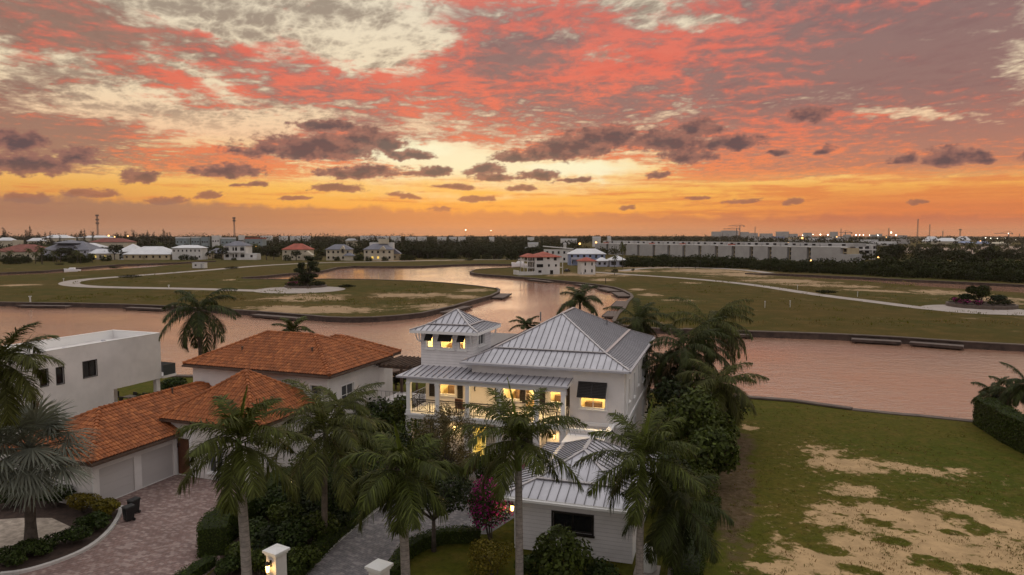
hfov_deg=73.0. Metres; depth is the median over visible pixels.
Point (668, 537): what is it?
royal palm
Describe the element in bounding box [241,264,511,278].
seawall
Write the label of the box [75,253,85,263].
palm tree
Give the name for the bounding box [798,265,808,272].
mangrove tree
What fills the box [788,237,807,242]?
town roof
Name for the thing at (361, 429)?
shrub
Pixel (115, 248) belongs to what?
leafy tree
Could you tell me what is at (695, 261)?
mangrove tree
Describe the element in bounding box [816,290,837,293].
shrub
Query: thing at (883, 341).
dock
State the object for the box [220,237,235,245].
apartment block
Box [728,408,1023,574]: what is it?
weeds
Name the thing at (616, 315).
seawall
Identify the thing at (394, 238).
warehouse
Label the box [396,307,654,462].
villa
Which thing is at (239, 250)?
house
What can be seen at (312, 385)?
window
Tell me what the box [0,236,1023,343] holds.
field
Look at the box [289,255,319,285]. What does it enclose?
spreading tree
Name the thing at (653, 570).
gas tank
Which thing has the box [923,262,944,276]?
mangrove tree
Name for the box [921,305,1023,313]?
road
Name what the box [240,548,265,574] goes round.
shrub
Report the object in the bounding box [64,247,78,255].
leafy tree
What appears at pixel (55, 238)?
house
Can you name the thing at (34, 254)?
palm tree
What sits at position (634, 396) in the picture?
window
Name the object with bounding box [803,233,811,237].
city block
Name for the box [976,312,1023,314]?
path
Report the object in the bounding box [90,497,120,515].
shrub
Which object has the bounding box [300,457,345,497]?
shrub
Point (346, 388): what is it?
window
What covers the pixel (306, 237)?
warehouse
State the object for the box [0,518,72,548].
gravel
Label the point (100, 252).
house
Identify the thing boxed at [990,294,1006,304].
spreading tree
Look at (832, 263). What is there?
mangrove tree
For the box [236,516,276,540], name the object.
shrub
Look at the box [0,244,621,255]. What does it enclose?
woods
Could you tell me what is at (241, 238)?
apartment block
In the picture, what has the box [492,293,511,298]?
dock
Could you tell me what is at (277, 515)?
shrub
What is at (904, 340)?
seawall
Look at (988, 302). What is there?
shrub
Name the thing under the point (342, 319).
seawall
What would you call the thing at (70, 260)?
leafy tree
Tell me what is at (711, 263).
mangrove tree
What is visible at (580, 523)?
window
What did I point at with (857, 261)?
mangrove tree
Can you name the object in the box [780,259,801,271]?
mangrove tree
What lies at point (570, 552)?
shrub
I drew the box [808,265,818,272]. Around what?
mangrove tree
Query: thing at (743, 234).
city block
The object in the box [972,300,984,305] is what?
shrub
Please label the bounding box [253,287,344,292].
road
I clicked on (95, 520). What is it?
shrub
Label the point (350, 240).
house
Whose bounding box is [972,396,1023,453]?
hedge
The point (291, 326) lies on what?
coconut palm
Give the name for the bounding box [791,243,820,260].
townhouse
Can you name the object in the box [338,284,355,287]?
shrub
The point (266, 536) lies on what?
shrub
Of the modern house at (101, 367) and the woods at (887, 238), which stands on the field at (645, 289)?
the woods at (887, 238)
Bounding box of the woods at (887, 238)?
[0,235,1023,243]
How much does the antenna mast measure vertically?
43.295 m
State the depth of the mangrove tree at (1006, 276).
243.99 m
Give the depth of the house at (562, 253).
420.15 m
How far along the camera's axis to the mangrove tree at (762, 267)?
322.31 m
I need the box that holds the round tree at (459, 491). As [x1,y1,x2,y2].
[394,466,475,551]
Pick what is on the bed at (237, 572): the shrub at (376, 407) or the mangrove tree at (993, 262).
the shrub at (376, 407)
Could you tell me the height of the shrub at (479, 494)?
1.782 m
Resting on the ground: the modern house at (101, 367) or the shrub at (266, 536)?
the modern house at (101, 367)
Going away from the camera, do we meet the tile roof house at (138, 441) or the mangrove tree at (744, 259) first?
the tile roof house at (138, 441)
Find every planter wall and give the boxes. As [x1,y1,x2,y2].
[284,284,326,287]
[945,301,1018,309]
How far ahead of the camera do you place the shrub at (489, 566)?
33.44 m
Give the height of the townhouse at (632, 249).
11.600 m
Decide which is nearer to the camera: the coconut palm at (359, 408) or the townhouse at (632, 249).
the coconut palm at (359, 408)
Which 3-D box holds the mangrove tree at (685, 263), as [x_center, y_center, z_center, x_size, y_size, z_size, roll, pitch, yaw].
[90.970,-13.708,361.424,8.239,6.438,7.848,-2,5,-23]
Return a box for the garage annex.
[504,433,659,563]
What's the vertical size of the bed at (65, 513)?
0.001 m
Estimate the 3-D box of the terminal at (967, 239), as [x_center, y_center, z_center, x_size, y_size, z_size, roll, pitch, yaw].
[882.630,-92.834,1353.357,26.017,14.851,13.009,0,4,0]
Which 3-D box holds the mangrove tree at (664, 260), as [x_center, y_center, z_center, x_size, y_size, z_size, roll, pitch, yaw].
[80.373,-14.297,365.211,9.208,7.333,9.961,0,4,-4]
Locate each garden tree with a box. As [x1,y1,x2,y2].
[269,253,279,256]
[315,244,324,248]
[403,243,414,255]
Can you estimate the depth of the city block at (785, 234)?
2393.98 m
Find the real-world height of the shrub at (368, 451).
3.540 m
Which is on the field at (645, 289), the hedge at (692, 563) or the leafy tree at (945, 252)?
the leafy tree at (945, 252)
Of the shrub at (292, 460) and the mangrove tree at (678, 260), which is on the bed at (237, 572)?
the shrub at (292, 460)
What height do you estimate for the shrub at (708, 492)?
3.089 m
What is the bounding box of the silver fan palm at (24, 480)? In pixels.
[0,393,101,544]
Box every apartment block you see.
[175,237,189,245]
[191,237,201,245]
[201,237,209,249]
[212,236,220,245]
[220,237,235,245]
[238,235,244,241]
[245,238,266,246]
[855,244,875,259]
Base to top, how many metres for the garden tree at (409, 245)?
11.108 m
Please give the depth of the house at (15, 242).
639.18 m
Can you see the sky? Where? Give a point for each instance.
(517, 117)
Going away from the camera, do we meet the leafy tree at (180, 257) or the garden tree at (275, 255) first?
the leafy tree at (180, 257)
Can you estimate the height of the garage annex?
4.720 m
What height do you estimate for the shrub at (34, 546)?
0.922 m
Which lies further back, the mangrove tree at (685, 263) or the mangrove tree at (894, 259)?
the mangrove tree at (685, 263)
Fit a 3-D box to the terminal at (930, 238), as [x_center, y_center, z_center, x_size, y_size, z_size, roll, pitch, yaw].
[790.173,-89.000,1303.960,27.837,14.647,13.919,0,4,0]
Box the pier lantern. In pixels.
[265,560,271,573]
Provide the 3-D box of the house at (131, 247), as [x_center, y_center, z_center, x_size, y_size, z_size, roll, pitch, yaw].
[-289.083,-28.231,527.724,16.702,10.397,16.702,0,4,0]
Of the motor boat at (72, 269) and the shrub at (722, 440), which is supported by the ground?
the shrub at (722, 440)
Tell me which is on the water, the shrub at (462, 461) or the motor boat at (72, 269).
the motor boat at (72, 269)
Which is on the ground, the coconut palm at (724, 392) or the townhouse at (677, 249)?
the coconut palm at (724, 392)
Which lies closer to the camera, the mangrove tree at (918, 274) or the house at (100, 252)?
the mangrove tree at (918, 274)
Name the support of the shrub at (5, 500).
on the bed at (65, 513)
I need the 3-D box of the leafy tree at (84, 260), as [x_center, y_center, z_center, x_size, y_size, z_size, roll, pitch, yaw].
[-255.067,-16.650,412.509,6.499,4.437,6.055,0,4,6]
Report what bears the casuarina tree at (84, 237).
on the field at (645, 289)
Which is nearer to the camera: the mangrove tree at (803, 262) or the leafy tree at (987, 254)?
the mangrove tree at (803, 262)
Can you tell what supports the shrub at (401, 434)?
on the bed at (237, 572)
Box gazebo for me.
[376,355,420,391]
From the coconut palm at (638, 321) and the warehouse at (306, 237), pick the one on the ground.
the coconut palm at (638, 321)
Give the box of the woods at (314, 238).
[6,232,416,242]
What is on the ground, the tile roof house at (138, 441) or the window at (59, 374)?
the tile roof house at (138, 441)
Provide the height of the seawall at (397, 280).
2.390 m
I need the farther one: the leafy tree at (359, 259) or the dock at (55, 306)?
the leafy tree at (359, 259)
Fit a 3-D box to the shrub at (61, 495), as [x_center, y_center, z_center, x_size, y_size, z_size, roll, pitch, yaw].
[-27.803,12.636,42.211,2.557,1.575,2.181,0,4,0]
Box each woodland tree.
[422,253,432,258]
[437,246,448,257]
[443,252,454,258]
[448,251,459,258]
[464,249,472,258]
[470,250,480,258]
[477,246,487,256]
[481,253,491,258]
[505,251,518,259]
[514,246,523,257]
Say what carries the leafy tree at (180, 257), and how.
on the field at (645, 289)
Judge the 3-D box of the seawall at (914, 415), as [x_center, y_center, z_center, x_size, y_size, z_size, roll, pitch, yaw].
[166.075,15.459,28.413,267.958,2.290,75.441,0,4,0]
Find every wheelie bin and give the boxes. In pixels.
[121,503,135,520]
[126,496,140,512]
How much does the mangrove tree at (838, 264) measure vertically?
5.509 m
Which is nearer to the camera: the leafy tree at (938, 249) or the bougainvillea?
the bougainvillea
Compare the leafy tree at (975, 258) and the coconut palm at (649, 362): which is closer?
the coconut palm at (649, 362)
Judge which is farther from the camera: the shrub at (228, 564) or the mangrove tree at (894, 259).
the mangrove tree at (894, 259)
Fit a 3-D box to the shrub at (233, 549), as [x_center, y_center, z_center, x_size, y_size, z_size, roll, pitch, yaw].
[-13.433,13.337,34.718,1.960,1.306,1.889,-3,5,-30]
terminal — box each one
[922,236,939,243]
[939,238,958,243]
[957,236,971,241]
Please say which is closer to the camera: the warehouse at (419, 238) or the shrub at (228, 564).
the shrub at (228, 564)
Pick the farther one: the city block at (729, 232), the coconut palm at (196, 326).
the city block at (729, 232)
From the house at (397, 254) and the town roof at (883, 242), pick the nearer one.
the house at (397, 254)
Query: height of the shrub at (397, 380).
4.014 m
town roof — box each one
[748,237,768,241]
[772,236,784,241]
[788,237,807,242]
[808,238,831,242]
[861,241,896,245]
[891,239,909,243]
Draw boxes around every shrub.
[0,482,23,507]
[0,545,27,566]
[14,537,59,555]
[36,482,76,507]
[44,524,94,543]
[65,492,102,513]
[72,511,112,529]
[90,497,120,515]
[119,274,141,278]
[160,377,187,389]
[214,554,240,574]
[223,537,261,558]
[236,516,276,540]
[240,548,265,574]
[250,525,295,552]
[252,483,290,516]
[265,501,307,523]
[271,474,313,503]
[273,515,314,548]
[282,491,335,521]
[286,550,301,565]
[287,544,321,565]
[288,447,319,474]
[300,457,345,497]
[304,510,340,540]
[310,474,352,512]
[328,507,351,526]
[332,466,377,507]
[334,417,374,443]
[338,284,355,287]
[348,460,389,489]
[350,434,383,468]
[354,396,394,442]
[377,427,414,473]
[382,394,416,443]
[393,355,405,384]
[397,416,429,458]
[412,446,442,474]
[431,446,452,467]
[448,450,477,480]
[466,538,514,574]
[469,481,494,504]
[474,452,502,479]
[513,551,552,574]
[532,524,593,574]
[576,556,621,574]
[642,434,674,460]
[645,374,690,450]
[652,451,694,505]
[662,384,722,472]
[670,369,703,402]
[681,425,741,488]
[691,464,721,502]
[710,411,740,448]
[726,388,749,420]
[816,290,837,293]
[959,299,971,304]
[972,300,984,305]
[986,301,999,305]
[998,300,1010,305]
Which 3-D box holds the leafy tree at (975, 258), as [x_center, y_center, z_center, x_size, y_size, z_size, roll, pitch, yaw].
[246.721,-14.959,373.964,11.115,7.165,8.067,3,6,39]
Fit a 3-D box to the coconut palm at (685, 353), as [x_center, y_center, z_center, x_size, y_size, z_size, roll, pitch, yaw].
[14.604,7.243,57.931,7.109,10.048,7.623,0,4,0]
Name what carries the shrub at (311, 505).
on the bed at (237, 572)
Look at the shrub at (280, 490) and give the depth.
41.18 m
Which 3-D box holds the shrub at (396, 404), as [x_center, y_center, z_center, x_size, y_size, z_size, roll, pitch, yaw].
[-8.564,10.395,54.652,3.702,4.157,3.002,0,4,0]
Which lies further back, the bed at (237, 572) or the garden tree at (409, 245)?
the garden tree at (409, 245)
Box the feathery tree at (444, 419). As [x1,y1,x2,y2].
[412,402,480,486]
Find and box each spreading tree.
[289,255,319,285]
[958,293,976,303]
[965,285,991,303]
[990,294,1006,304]
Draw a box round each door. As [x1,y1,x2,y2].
[99,458,133,499]
[141,444,172,486]
[178,438,189,473]
[473,424,486,455]
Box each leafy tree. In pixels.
[1,257,12,263]
[8,256,21,263]
[18,256,29,262]
[42,254,51,260]
[54,247,66,261]
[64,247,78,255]
[67,258,76,262]
[78,257,89,262]
[99,255,112,260]
[106,244,121,259]
[178,254,189,259]
[213,247,226,259]
[259,248,270,259]
[268,248,278,259]
[283,254,290,260]
[290,250,301,259]
[353,255,363,260]
[398,254,408,260]
[407,255,415,260]
[878,252,891,260]
[885,244,905,255]
[886,243,907,258]
[912,248,924,254]
[919,248,936,256]
[932,246,943,253]
[943,250,970,260]
[944,250,957,259]
[965,254,977,263]
[976,246,1000,262]
[1004,249,1021,259]
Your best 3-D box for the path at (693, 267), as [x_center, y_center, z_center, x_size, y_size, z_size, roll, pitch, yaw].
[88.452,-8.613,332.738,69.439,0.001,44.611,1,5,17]
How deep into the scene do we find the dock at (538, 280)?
255.24 m
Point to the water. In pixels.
(914, 379)
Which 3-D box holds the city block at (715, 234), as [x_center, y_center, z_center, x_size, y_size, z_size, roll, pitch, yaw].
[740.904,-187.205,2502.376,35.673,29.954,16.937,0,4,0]
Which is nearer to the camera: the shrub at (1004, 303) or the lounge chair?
the lounge chair
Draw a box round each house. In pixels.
[0,238,15,247]
[0,244,45,259]
[0,330,176,459]
[0,330,425,507]
[12,240,23,245]
[27,238,45,243]
[42,235,75,241]
[43,240,103,257]
[77,235,115,241]
[86,249,119,259]
[90,238,136,248]
[90,243,107,247]
[119,244,139,256]
[122,246,171,259]
[172,245,207,259]
[208,248,223,258]
[223,241,260,259]
[281,244,313,259]
[302,251,313,259]
[325,244,355,260]
[345,238,357,246]
[363,239,394,259]
[394,249,401,259]
[513,252,562,274]
[543,246,572,261]
[566,249,605,264]
[576,257,595,274]
[596,257,607,266]
[607,255,625,266]
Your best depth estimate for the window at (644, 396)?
59.73 m
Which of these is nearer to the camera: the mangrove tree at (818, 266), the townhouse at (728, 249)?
the mangrove tree at (818, 266)
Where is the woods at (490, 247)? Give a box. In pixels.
[401,244,546,256]
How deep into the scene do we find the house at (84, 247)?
470.53 m
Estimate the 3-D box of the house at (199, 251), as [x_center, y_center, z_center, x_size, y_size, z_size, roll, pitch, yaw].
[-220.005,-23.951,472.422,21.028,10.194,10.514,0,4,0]
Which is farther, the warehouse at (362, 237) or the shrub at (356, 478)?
the warehouse at (362, 237)
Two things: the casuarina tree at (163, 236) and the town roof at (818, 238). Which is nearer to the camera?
the casuarina tree at (163, 236)
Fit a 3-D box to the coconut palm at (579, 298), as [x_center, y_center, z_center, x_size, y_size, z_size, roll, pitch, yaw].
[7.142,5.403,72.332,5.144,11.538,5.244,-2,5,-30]
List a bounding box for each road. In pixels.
[58,259,500,291]
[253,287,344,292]
[595,272,929,309]
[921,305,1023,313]
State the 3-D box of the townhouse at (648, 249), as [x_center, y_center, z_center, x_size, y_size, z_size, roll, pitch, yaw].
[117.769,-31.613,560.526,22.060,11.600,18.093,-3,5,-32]
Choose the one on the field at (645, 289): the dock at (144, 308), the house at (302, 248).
the house at (302, 248)
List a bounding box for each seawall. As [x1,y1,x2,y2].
[0,261,215,274]
[0,287,500,322]
[172,374,852,409]
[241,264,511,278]
[242,278,494,288]
[469,266,682,333]
[683,328,1023,351]
[745,273,1023,286]
[852,408,973,422]
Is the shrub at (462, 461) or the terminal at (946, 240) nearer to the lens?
the shrub at (462, 461)
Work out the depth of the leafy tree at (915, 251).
448.65 m
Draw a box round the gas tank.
[633,544,660,574]
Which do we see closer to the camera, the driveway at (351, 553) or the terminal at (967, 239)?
the driveway at (351, 553)
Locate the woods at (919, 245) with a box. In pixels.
[867,242,1023,249]
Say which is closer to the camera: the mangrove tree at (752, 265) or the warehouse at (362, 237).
the mangrove tree at (752, 265)
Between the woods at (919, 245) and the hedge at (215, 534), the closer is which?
the hedge at (215, 534)
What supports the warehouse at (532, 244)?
on the field at (645, 289)
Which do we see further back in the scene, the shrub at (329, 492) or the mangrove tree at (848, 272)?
the mangrove tree at (848, 272)
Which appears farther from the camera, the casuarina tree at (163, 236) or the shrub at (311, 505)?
the casuarina tree at (163, 236)
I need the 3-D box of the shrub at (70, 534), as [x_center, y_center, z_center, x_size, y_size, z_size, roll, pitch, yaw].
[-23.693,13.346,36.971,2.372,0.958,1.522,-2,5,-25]
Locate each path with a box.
[618,267,771,272]
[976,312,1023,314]
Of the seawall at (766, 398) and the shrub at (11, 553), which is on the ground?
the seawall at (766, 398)
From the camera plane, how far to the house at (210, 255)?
490.34 m
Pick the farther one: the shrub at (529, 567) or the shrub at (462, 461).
the shrub at (462, 461)
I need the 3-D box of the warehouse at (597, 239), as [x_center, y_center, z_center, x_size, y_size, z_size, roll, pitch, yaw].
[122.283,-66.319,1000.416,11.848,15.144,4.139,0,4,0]
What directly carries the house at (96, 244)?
on the field at (645, 289)
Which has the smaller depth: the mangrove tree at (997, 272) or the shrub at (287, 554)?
the shrub at (287, 554)
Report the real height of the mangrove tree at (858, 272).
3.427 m
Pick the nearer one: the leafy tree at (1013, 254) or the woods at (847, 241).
the leafy tree at (1013, 254)
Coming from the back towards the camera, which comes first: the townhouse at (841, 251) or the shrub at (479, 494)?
the townhouse at (841, 251)
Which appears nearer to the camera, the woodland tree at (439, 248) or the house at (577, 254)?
the house at (577, 254)
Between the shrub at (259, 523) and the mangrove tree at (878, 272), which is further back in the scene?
the mangrove tree at (878, 272)
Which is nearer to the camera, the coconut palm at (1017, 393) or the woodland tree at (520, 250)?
the coconut palm at (1017, 393)
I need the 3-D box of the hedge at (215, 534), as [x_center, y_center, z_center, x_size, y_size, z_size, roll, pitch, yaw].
[-15.222,12.672,40.108,2.250,1.826,9.954,0,4,6]
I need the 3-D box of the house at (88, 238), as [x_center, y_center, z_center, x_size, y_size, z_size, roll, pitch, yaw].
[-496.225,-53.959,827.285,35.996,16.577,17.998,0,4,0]
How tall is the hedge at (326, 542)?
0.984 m
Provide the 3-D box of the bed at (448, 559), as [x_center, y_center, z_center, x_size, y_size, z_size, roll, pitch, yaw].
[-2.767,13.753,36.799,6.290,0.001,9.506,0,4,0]
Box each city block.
[711,232,721,236]
[721,230,738,239]
[740,232,748,237]
[748,233,757,236]
[759,233,772,237]
[776,232,788,237]
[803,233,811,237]
[830,232,837,236]
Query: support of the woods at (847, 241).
on the field at (645, 289)
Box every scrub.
[14,271,1021,326]
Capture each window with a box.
[40,368,48,387]
[56,366,64,384]
[82,359,97,378]
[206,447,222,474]
[309,384,321,400]
[341,381,354,398]
[440,385,456,396]
[502,389,521,401]
[511,433,532,450]
[548,392,553,403]
[551,510,594,537]
[578,391,606,411]
[633,371,635,398]
[641,354,644,382]
[642,396,644,422]
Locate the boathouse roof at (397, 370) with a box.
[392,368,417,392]
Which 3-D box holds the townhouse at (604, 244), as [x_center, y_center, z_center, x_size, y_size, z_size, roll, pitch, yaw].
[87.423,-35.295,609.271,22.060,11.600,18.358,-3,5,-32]
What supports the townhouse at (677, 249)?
on the field at (645, 289)
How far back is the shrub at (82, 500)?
40.97 m
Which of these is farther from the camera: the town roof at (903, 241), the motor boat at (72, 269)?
the town roof at (903, 241)
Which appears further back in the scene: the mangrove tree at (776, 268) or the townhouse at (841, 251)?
the townhouse at (841, 251)
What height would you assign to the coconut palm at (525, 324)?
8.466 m
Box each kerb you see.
[0,505,122,574]
[321,507,378,558]
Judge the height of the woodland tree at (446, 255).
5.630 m
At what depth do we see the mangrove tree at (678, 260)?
356.92 m
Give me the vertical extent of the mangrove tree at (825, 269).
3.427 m
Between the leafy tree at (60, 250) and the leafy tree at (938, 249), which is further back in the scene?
the leafy tree at (938, 249)
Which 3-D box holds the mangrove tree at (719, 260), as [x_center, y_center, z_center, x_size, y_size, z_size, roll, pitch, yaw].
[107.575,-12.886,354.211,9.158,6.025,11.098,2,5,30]
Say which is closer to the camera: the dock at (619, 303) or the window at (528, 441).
the window at (528, 441)
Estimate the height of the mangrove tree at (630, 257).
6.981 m
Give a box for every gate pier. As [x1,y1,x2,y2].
[262,543,289,574]
[365,558,393,574]
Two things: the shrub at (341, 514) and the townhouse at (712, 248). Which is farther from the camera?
the townhouse at (712, 248)
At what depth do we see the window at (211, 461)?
46.80 m
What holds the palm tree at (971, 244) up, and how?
on the field at (645, 289)
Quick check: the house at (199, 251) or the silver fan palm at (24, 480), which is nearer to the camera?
the silver fan palm at (24, 480)
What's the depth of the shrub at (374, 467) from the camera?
42.95 m
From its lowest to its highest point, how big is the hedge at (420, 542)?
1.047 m
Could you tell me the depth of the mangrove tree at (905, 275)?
267.11 m
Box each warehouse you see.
[290,236,300,241]
[302,236,310,246]
[360,236,374,242]
[391,236,400,241]
[405,237,415,241]
[417,237,426,240]
[528,242,537,246]
[560,239,576,245]
[592,236,600,246]
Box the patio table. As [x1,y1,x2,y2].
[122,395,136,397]
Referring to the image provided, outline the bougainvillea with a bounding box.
[467,474,513,539]
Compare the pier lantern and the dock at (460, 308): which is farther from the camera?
the dock at (460, 308)
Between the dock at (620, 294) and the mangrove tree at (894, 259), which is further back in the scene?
the mangrove tree at (894, 259)
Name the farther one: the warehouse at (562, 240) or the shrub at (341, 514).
the warehouse at (562, 240)
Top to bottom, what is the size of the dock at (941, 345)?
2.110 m
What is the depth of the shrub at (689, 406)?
47.12 m
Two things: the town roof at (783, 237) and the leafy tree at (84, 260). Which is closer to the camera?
the leafy tree at (84, 260)
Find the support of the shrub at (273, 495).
on the bed at (237, 572)
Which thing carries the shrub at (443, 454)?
on the ground
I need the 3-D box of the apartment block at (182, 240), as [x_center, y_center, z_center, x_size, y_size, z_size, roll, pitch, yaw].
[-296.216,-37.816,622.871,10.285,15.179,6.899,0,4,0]
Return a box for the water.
[0,264,1023,419]
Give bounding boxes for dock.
[15,305,71,307]
[123,307,168,311]
[250,314,299,319]
[440,306,472,312]
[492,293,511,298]
[525,279,553,282]
[596,287,619,292]
[602,311,617,318]
[611,292,629,297]
[611,301,625,306]
[851,338,901,344]
[909,341,963,349]
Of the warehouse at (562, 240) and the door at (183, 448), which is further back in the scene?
the warehouse at (562, 240)
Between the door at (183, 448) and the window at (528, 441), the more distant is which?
the window at (528, 441)
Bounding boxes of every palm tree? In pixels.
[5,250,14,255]
[31,252,38,263]
[34,246,47,263]
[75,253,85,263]
[619,242,626,267]
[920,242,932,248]
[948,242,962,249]
[965,241,976,251]
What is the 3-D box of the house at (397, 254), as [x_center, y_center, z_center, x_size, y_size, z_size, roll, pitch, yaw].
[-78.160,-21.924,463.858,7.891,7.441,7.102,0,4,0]
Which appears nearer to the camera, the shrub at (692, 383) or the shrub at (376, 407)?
the shrub at (376, 407)
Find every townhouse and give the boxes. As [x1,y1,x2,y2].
[595,241,616,251]
[608,241,634,254]
[626,241,647,254]
[639,241,663,255]
[655,241,689,255]
[670,242,693,256]
[685,242,709,256]
[701,242,726,257]
[718,242,744,257]
[735,242,762,258]
[753,242,787,259]
[771,243,800,260]
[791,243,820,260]
[811,243,865,262]
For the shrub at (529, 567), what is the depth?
32.55 m
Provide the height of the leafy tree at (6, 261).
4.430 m
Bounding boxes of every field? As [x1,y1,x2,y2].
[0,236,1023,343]
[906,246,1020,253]
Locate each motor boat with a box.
[64,267,80,270]
[511,258,526,265]
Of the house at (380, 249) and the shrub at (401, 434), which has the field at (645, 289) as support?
the house at (380, 249)
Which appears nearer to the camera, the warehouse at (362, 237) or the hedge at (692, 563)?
the hedge at (692, 563)
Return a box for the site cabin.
[192,263,206,267]
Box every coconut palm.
[0,320,65,427]
[158,287,241,355]
[245,378,399,532]
[271,316,314,332]
[308,386,370,496]
[509,316,539,330]
[556,283,603,315]
[602,298,673,350]
[641,337,695,420]
[646,316,732,433]
[663,297,754,419]
[675,358,769,450]
[970,376,1011,407]
[981,375,1023,408]
[1000,362,1023,407]
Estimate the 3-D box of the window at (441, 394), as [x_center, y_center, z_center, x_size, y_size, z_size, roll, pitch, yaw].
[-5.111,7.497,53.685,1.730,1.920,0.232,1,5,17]
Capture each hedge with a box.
[174,553,217,574]
[195,465,298,557]
[287,489,386,574]
[388,524,481,574]
[670,493,721,574]
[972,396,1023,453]
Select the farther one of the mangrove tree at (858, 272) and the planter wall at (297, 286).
the mangrove tree at (858, 272)
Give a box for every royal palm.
[175,385,315,574]
[338,421,463,574]
[442,377,587,574]
[571,399,705,574]
[620,456,734,574]
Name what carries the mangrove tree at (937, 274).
on the field at (645, 289)
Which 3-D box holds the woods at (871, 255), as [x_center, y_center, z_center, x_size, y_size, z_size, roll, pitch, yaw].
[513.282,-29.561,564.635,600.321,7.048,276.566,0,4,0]
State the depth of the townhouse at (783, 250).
449.12 m
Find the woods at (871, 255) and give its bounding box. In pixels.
[860,246,1023,260]
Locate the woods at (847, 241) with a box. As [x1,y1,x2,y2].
[649,240,878,248]
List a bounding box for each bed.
[0,493,117,571]
[209,448,419,574]
[410,518,514,574]
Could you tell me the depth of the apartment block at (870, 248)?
467.84 m
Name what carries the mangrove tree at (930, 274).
on the field at (645, 289)
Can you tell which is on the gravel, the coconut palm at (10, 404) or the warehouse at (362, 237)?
the coconut palm at (10, 404)
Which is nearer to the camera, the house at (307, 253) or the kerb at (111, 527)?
the kerb at (111, 527)
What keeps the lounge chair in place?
on the villa
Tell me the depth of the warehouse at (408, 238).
998.11 m
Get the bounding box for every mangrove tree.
[621,258,634,266]
[625,254,636,264]
[630,255,645,266]
[643,257,661,266]
[656,253,672,266]
[667,258,683,266]
[680,255,692,266]
[689,258,703,266]
[692,254,705,262]
[699,253,720,267]
[714,257,729,267]
[721,257,741,267]
[736,258,750,267]
[739,257,754,265]
[748,260,762,269]
[758,261,772,270]
[763,256,779,269]
[771,262,784,271]
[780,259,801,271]
[795,259,814,270]
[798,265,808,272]
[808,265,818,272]
[811,262,822,272]
[814,258,830,267]
[820,258,837,272]
[821,266,831,273]
[830,266,842,273]
[835,262,848,273]
[841,267,854,274]
[845,257,864,267]
[854,267,864,274]
[858,261,870,273]
[864,267,876,275]
[867,259,885,274]
[868,255,903,274]
[874,265,892,276]
[886,265,907,276]
[900,270,915,277]
[910,267,925,277]
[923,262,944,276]
[923,266,939,277]
[932,270,948,278]
[944,267,962,279]
[956,266,974,279]
[965,270,987,280]
[979,272,998,280]
[981,258,1009,279]
[986,266,1010,280]
[1002,269,1021,281]
[1008,270,1023,282]
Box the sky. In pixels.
[0,0,1023,235]
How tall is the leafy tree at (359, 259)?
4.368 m
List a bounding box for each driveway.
[19,467,299,574]
[306,459,526,574]
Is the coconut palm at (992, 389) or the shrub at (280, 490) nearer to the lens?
the shrub at (280, 490)
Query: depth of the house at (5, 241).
699.31 m
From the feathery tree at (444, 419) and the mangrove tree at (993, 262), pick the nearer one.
the feathery tree at (444, 419)
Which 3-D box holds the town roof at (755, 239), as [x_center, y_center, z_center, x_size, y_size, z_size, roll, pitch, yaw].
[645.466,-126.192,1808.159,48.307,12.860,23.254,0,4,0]
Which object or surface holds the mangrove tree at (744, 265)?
on the field at (645, 289)
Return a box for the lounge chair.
[455,398,464,410]
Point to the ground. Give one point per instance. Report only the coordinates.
(762, 520)
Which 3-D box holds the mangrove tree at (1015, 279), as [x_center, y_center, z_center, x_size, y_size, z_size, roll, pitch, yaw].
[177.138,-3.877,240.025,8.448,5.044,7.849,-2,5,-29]
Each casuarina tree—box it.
[81,229,86,240]
[160,229,166,242]
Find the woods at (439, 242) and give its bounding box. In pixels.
[0,238,581,249]
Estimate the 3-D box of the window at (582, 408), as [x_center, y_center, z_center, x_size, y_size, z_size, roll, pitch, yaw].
[5.680,7.783,48.573,2.080,1.720,0.232,1,5,17]
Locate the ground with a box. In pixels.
[0,377,1023,574]
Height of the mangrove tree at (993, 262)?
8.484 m
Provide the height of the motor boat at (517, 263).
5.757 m
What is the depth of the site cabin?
342.95 m
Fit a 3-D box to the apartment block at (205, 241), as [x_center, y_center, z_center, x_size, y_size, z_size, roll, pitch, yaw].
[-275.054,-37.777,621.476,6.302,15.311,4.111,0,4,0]
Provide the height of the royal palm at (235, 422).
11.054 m

